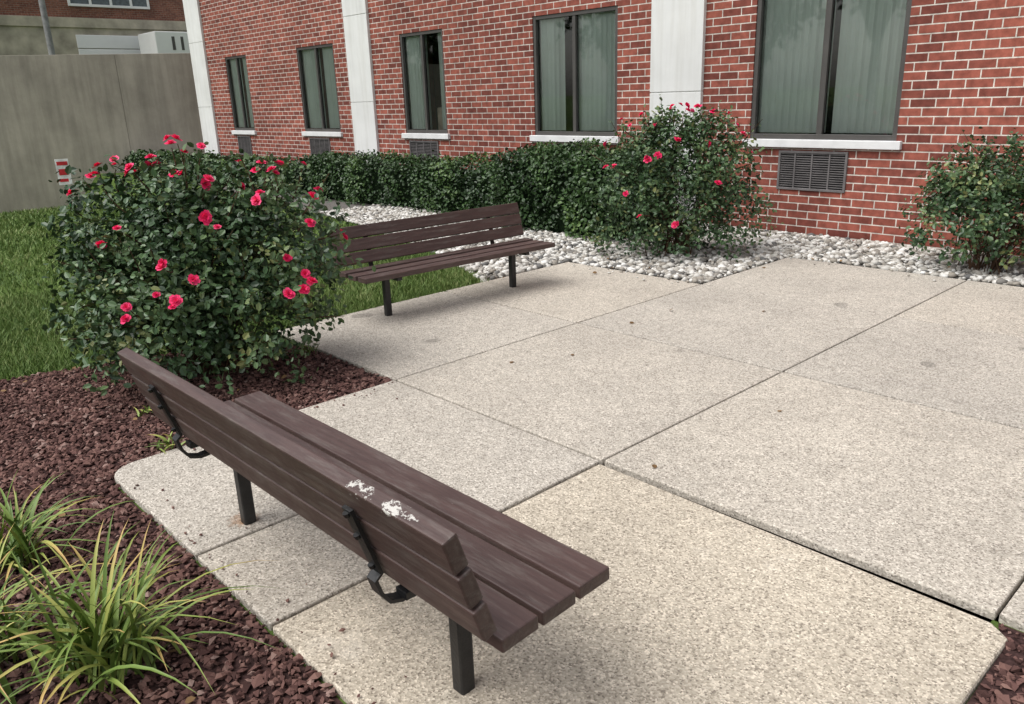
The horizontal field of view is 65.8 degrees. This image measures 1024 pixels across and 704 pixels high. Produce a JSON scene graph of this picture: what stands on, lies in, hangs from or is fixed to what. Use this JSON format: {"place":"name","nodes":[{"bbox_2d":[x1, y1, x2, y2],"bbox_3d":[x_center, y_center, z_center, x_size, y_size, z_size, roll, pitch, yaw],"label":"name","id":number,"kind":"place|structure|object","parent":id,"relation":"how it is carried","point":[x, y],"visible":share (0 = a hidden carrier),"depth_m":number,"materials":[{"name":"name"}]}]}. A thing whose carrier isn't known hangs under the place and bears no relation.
{"place":"outdoors","nodes":[
{"label":"outdoors","id":0,"kind":"place"},
{"bbox_2d":[0,194,488,379],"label":"lawn grass","id":1,"kind":"structure","parent":0,"point":[28,309],"depth_m":6.85,"materials":[{"name":"green plant"}]},
{"bbox_2d":[0,173,1023,703],"bbox_3d":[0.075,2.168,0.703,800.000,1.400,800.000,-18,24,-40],"label":"ground","id":2,"kind":"structure","parent":0,"point":[42,267],"depth_m":7.58,"materials":[{"name":"green plant"}]},
{"bbox_2d":[38,0,55,54],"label":"utility pole","id":3,"kind":"object","parent":2,"relation":"on","point":[46,27],"visible":0.33,"depth_m":25.26,"materials":[{"name":"metal"}]},
{"bbox_2d":[54,159,72,206],"bbox_3d":[-7.497,-2.823,13.306,0.200,0.820,0.031,-11,20,-26],"label":"yard sign","id":4,"kind":"object","parent":2,"relation":"on","point":[61,165],"visible":0.82,"depth_m":13.23,"materials":[{"name":"white plastic"}]},
{"bbox_2d":[0,0,185,21],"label":"walls","id":5,"kind":"structure","parent":2,"relation":"on","point":[165,10],"depth_m":34.90,"materials":[{"name":"brick"}]},
{"bbox_2d":[0,15,186,55],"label":"stone band","id":6,"kind":"object","parent":5,"relation":"attached to","point":[22,35],"visible":0.14,"depth_m":34.12,"materials":[{"name":"stone"}]},
{"bbox_2d":[75,35,140,54],"bbox_3d":[-17.701,-12.848,35.990,3.440,2.870,0.080,-18,24,-40],"label":"garage door","id":7,"kind":"structure","parent":6,"relation":"attached to","point":[108,44],"depth_m":35.34,"materials":[{"name":"white metal"}]},
{"bbox_2d":[67,0,149,8],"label":"window trim","id":8,"kind":"structure","parent":5,"relation":"attached to","point":[90,4],"depth_m":35.14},
{"bbox_2d":[70,0,146,6],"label":"window panes","id":9,"kind":"object","parent":8,"relation":"in","point":[141,3],"visible":0.28,"depth_m":35.31,"materials":[{"name":"glass"}]},
{"bbox_2d":[0,53,204,213],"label":"concrete retaining wall","id":10,"kind":"structure","parent":2,"relation":"on","point":[71,109],"depth_m":20.07,"materials":[{"name":"grey concrete"}]},
{"bbox_2d":[138,31,189,53],"bbox_3d":[-14.158,-12.735,36.774,4.950,3.780,2.010,-18,24,-40],"label":"hvac unit","id":11,"kind":"object","parent":2,"relation":"on","point":[154,42],"visible":0.1,"depth_m":34.53,"materials":[{"name":"white metal"}]},
{"bbox_2d":[0,345,391,703],"bbox_3d":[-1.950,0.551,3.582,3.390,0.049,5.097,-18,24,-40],"label":"lava mulch","id":12,"kind":"object","parent":2,"relation":"on","point":[117,438],"visible":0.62,"depth_m":3.29,"materials":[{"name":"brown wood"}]},
{"bbox_2d":[0,524,132,703],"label":"daylily plant","id":13,"kind":"object","parent":12,"relation":"on","point":[4,655],"visible":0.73,"depth_m":2.37,"materials":[{"name":"green plant"}]},
{"bbox_2d":[0,470,135,596],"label":"daylily plant","id":14,"kind":"object","parent":12,"relation":"on","point":[18,543],"visible":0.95,"depth_m":2.86,"materials":[{"name":"green plant"}]},
{"bbox_2d":[0,511,277,703],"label":"daylily plant","id":15,"kind":"object","parent":12,"relation":"on","point":[112,643],"visible":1,"depth_m":2.27,"materials":[{"name":"green plant"}]},
{"bbox_2d":[134,405,152,416],"bbox_3d":[-1.906,0.288,4.258,0.303,0.082,0.209,5,19,21],"label":"weed tuft","id":16,"kind":"object","parent":12,"relation":"on","point":[140,414],"visible":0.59,"depth_m":4.23,"materials":[{"name":"green plant"}]},
{"bbox_2d":[148,432,185,452],"bbox_3d":[-1.629,0.429,3.809,0.226,0.072,0.280,-18,24,-40],"label":"weed tuft","id":17,"kind":"object","parent":12,"relation":"on","point":[167,444],"visible":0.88,"depth_m":3.82,"materials":[{"name":"green plant"}]},
{"bbox_2d":[24,134,375,395],"bbox_3d":[-1.817,-0.523,4.621,1.998,1.450,1.357,-2,18,1],"label":"rose bush","id":18,"kind":"object","parent":12,"relation":"on","point":[157,284],"visible":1,"depth_m":4.47,"materials":[{"name":"green plant"}]},
{"bbox_2d":[286,338,321,355],"bbox_3d":[-1.389,-0.048,5.226,0.307,0.089,0.266,-4,18,-8],"label":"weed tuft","id":19,"kind":"object","parent":12,"relation":"on","point":[309,349],"visible":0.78,"depth_m":5.18,"materials":[{"name":"green plant"}]},
{"bbox_2d":[240,34,766,132],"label":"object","id":20,"kind":"object","parent":2,"relation":"on","point":[431,80],"visible":0.07,"depth_m":14.75,"materials":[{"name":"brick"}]},
{"bbox_2d":[182,0,220,155],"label":"white pilaster","id":21,"kind":"object","parent":20,"relation":"attached to","point":[194,26],"visible":0.81,"depth_m":18.52,"materials":[{"name":"paint"}]},
{"bbox_2d":[341,0,379,160],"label":"white pilaster","id":22,"kind":"object","parent":20,"relation":"attached to","point":[360,70],"visible":0.82,"depth_m":13.91,"materials":[{"name":"paint"}]},
{"bbox_2d":[431,33,441,129],"bbox_3d":[-0.766,-4.564,13.398,0.050,2.160,1.730,-18,24,-40],"label":"room","id":23,"kind":"object","parent":20,"relation":"attached to","point":[436,67],"visible":0.07,"depth_m":13.87,"materials":[{"name":"black"}]},
{"bbox_2d":[563,16,614,131],"bbox_3d":[1.487,-3.897,11.102,0.050,2.160,2.100,-18,24,-40],"label":"room","id":24,"kind":"object","parent":20,"relation":"attached to","point":[568,75],"depth_m":11.71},
{"bbox_2d":[651,91,702,92],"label":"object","id":25,"kind":"object","parent":20,"relation":"attached to","point":[679,91],"depth_m":9.38,"materials":[{"name":"white paint"}]},
{"bbox_2d":[649,0,706,221],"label":"white pilaster","id":26,"kind":"object","parent":20,"relation":"attached to","point":[678,30],"visible":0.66,"depth_m":9.25,"materials":[{"name":"paint"}]},
{"bbox_2d":[767,0,891,134],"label":"room","id":27,"kind":"object","parent":20,"relation":"attached to","point":[839,3],"depth_m":8.91,"materials":[{"name":"black"}]},
{"bbox_2d":[198,183,1023,286],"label":"rock bed","id":28,"kind":"object","parent":2,"relation":"on","point":[329,205],"depth_m":12.43,"materials":[{"name":"white stone"}]},
{"bbox_2d":[122,149,325,194],"bbox_3d":[-6.614,-4.046,17.422,1.194,0.770,9.059,-18,24,-40],"label":"boxwood hedge","id":29,"kind":"object","parent":28,"relation":"on","point":[250,163],"visible":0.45,"depth_m":16.31,"materials":[{"name":"green plant"}]},
{"bbox_2d":[288,149,517,218],"bbox_3d":[-1.673,-2.677,12.300,1.199,0.946,5.505,-18,24,-40],"label":"boxwood hedge","id":30,"kind":"object","parent":28,"relation":"on","point":[443,184],"visible":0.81,"depth_m":11.82,"materials":[{"name":"green plant"}]},
{"bbox_2d":[484,133,689,242],"bbox_3d":[0.843,-1.957,9.427,1.486,1.192,2.275,-18,24,-40],"label":"boxwood hedge","id":31,"kind":"object","parent":28,"relation":"on","point":[547,187],"visible":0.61,"depth_m":9.15,"materials":[{"name":"green plant"}]},
{"bbox_2d":[320,203,1023,286],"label":"river rocks","id":32,"kind":"object","parent":28,"relation":"on","point":[776,246],"visible":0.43,"depth_m":7.63,"materials":[{"name":"white stone"}]},
{"bbox_2d":[581,94,783,261],"bbox_3d":[1.637,-1.673,7.624,1.961,1.554,1.228,1,18,9],"label":"rose bush","id":33,"kind":"object","parent":28,"relation":"on","point":[709,188],"visible":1,"depth_m":7.46,"materials":[{"name":"green plant"}]},
{"bbox_2d":[891,126,1023,274],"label":"rose bush","id":34,"kind":"object","parent":28,"relation":"on","point":[972,189],"visible":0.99,"depth_m":6.54,"materials":[{"name":"green plant"}]},
{"bbox_2d":[967,623,1023,703],"bbox_3d":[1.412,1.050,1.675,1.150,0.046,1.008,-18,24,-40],"label":"lava mulch","id":35,"kind":"object","parent":2,"relation":"on","point":[1004,672],"visible":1,"depth_m":2.15,"materials":[{"name":"brown stone"}]},
{"bbox_2d":[114,257,1023,703],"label":"concrete patio","id":36,"kind":"structure","parent":0,"point":[886,441],"depth_m":3.30,"materials":[{"name":"beige concrete"}]},
{"bbox_2d":[133,381,406,703],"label":"lava mulch","id":37,"kind":"object","parent":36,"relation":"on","point":[287,600],"visible":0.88,"depth_m":2.76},
{"bbox_2d":[117,347,608,694],"bbox_3d":[-0.571,0.485,2.441,0.514,0.771,1.852,-18,24,-40],"label":"park bench","id":38,"kind":"object","parent":36,"relation":"on","point":[467,566],"visible":0.95,"depth_m":2.03,"materials":[{"name":"brown paint"}]},
{"bbox_2d":[330,202,554,315],"bbox_3d":[-0.500,-0.707,6.306,1.842,0.731,0.514,-16,23,-38],"label":"park bench","id":39,"kind":"object","parent":36,"relation":"on","point":[384,273],"visible":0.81,"depth_m":6.25,"materials":[{"name":"brown paint"}]},
{"bbox_2d":[1,240,990,702],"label":"leaf litter","id":40,"kind":"object","parent":36,"relation":"on","point":[191,698],"visible":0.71,"depth_m":3.19,"materials":[{"name":"brown plant"}]},
{"bbox_2d":[573,257,1001,287],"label":"river rocks","id":41,"kind":"object","parent":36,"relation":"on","point":[643,279],"visible":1,"depth_m":6.79,"materials":[{"name":"white stone"}]},
{"bbox_2d":[114,0,1023,256],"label":"wall","id":42,"kind":"structure","parent":0,"point":[964,65],"depth_m":9.74,"materials":[{"name":"red brick"}]},
{"bbox_2d":[231,130,256,134],"bbox_3d":[-5.965,-4.918,17.722,0.140,0.083,1.150,-18,24,-40],"label":"window sill","id":43,"kind":"structure","parent":42,"relation":"attached to","point":[249,132],"depth_m":17.61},
{"bbox_2d":[297,43,340,131],"bbox_3d":[-3.668,-5.026,15.138,0.070,1.558,1.346,-18,24,-40],"label":"window frame","id":44,"kind":"object","parent":42,"relation":"attached to","point":[302,84],"visible":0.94,"depth_m":15.24,"materials":[{"name":"grey metal"}]},
{"bbox_2d":[301,131,342,136],"bbox_3d":[-3.660,-4.237,15.374,0.140,0.083,1.470,-18,24,-40],"label":"window sill","id":45,"kind":"structure","parent":42,"relation":"attached to","point":[318,133],"depth_m":15.28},
{"bbox_2d":[402,133,449,138],"bbox_3d":[-1.397,-3.567,13.068,0.140,0.083,1.250,-18,24,-40],"label":"window sill","id":46,"kind":"structure","parent":42,"relation":"attached to","point":[427,135],"depth_m":12.98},
{"bbox_2d":[225,0,872,149],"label":"reveals","id":47,"kind":"object","parent":42,"relation":"attached to","point":[533,75],"visible":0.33,"depth_m":11.20,"materials":[{"name":"brick"}]},
{"bbox_2d":[225,55,254,129],"bbox_3d":[-5.972,-5.708,17.486,0.070,1.558,1.026,-18,24,-40],"label":"window frame","id":48,"kind":"object","parent":47,"relation":"attached to","point":[236,58],"visible":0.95,"depth_m":17.61,"materials":[{"name":"grey metal"}]},
{"bbox_2d":[230,58,253,126],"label":"vertical blinds","id":49,"kind":"object","parent":47,"relation":"hanging from","point":[233,67],"visible":0.45,"depth_m":17.64,"materials":[{"name":"fabric"}]},
{"bbox_2d":[237,136,252,154],"bbox_3d":[-6.000,-4.660,17.848,0.070,0.415,0.630,-18,24,-40],"label":"ac frame","id":50,"kind":"object","parent":47,"relation":"attached to","point":[239,145],"visible":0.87,"depth_m":17.83,"materials":[{"name":"grey metal"}]},
{"bbox_2d":[238,137,250,152],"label":"ac louvers","id":51,"kind":"object","parent":50,"relation":"in","point":[247,147],"visible":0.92,"depth_m":17.83,"materials":[{"name":"grey metal"}]},
{"bbox_2d":[242,139,250,153],"bbox_3d":[-5.953,-4.676,17.890,0.040,0.395,0.610,-18,24,-40],"label":"ac back","id":52,"kind":"object","parent":47,"relation":"attached to","point":[249,151],"visible":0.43,"depth_m":17.92,"materials":[{"name":"grey metal"}]},
{"bbox_2d":[309,138,330,154],"bbox_3d":[-3.744,-3.993,15.549,0.070,0.415,0.750,-18,24,-40],"label":"ac frame","id":53,"kind":"object","parent":47,"relation":"attached to","point":[311,142],"visible":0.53,"depth_m":15.68,"materials":[{"name":"grey metal"}]},
{"bbox_2d":[310,139,329,155],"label":"ac louvers","id":54,"kind":"object","parent":53,"relation":"in","point":[319,148],"visible":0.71,"depth_m":15.54,"materials":[{"name":"grey metal"}]},
{"bbox_2d":[301,47,339,127],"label":"vertical blinds","id":55,"kind":"object","parent":47,"relation":"hanging from","point":[311,86],"visible":0.56,"depth_m":15.25,"materials":[{"name":"fabric"}]},
{"bbox_2d":[313,139,328,153],"bbox_3d":[-3.697,-4.008,15.591,0.040,0.395,0.730,-18,24,-40],"label":"ac back","id":56,"kind":"object","parent":47,"relation":"attached to","point":[322,145],"visible":0.29,"depth_m":15.61,"materials":[{"name":"grey metal"}]},
{"bbox_2d":[400,29,447,133],"bbox_3d":[-1.405,-4.357,12.831,0.070,1.558,1.126,-18,24,-40],"label":"window frame","id":57,"kind":"object","parent":47,"relation":"attached to","point":[422,34],"visible":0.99,"depth_m":12.92,"materials":[{"name":"grey metal"}]},
{"bbox_2d":[409,140,438,158],"bbox_3d":[-1.443,-3.312,13.204,0.070,0.415,0.780,-18,24,-40],"label":"ac frame","id":58,"kind":"object","parent":47,"relation":"attached to","point":[410,143],"visible":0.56,"depth_m":13.14,"materials":[{"name":"grey metal"}]},
{"bbox_2d":[411,142,437,158],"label":"ac louvers","id":59,"kind":"object","parent":58,"relation":"in","point":[423,147],"visible":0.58,"depth_m":13.16,"materials":[{"name":"grey metal"}]},
{"bbox_2d":[405,33,445,128],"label":"vertical blinds","id":60,"kind":"object","parent":47,"relation":"hanging from","point":[415,78],"visible":0.55,"depth_m":13.04,"materials":[{"name":"fabric"}]},
{"bbox_2d":[413,142,437,159],"bbox_3d":[-1.396,-3.328,13.246,0.040,0.395,0.760,-18,24,-40],"label":"ac back","id":61,"kind":"object","parent":47,"relation":"attached to","point":[425,149],"visible":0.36,"depth_m":13.25,"materials":[{"name":"black metal"}]},
{"bbox_2d":[437,107,593,131],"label":"interior blocks","id":62,"kind":"structure","parent":47,"relation":"attached to","point":[440,121],"depth_m":13.00,"materials":[{"name":"grey"}]},
{"bbox_2d":[539,11,614,130],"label":"vertical blinds","id":63,"kind":"object","parent":47,"relation":"hanging from","point":[596,49],"visible":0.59,"depth_m":10.54,"materials":[{"name":"fabric"}]},
{"bbox_2d":[757,0,906,133],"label":"vertical blinds","id":64,"kind":"object","parent":47,"relation":"hanging from","point":[869,55],"visible":0.91,"depth_m":8.16,"materials":[{"name":"fabric"}]},
{"bbox_2d":[530,135,619,142],"bbox_3d":[0.856,-2.901,10.772,0.140,0.083,1.620,-18,24,-40],"label":"window sill","id":65,"kind":"structure","parent":42,"relation":"attached to","point":[555,138],"depth_m":10.78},
{"bbox_2d":[533,5,617,135],"bbox_3d":[0.848,-3.691,10.535,0.070,1.558,1.496,-18,24,-40],"label":"window frame","id":66,"kind":"object","parent":42,"relation":"attached to","point":[575,131],"visible":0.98,"depth_m":10.59,"materials":[{"name":"grey metal"}]},
{"bbox_2d":[776,150,848,192],"bbox_3d":[3.211,-1.936,8.462,0.070,0.415,0.770,-18,24,-40],"label":"ac frame","id":67,"kind":"object","parent":42,"relation":"attached to","point":[846,154],"visible":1,"depth_m":8.44,"materials":[{"name":"grey metal"}]},
{"bbox_2d":[779,153,844,189],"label":"ac louvers","id":68,"kind":"object","parent":67,"relation":"in","point":[810,172],"visible":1,"depth_m":8.44,"materials":[{"name":"grey metal"}]},
{"bbox_2d":[781,153,844,189],"bbox_3d":[3.258,-1.951,8.504,0.040,0.395,0.750,-18,24,-40],"label":"ac back","id":69,"kind":"object","parent":42,"relation":"in","point":[813,171],"visible":0.5,"depth_m":8.50,"materials":[{"name":"black metal"}]},
{"bbox_2d":[742,138,901,149],"bbox_3d":[3.232,-2.198,8.350,0.140,0.083,1.730,-18,24,-40],"label":"window sill","id":70,"kind":"structure","parent":42,"relation":"attached to","point":[847,144],"depth_m":8.20,"materials":[{"name":"white concrete"}]},
{"bbox_2d":[750,0,911,140],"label":"window frame","id":71,"kind":"object","parent":42,"relation":"attached to","point":[826,55],"visible":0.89,"depth_m":8.19,"materials":[{"name":"grey metal"}]}
]}

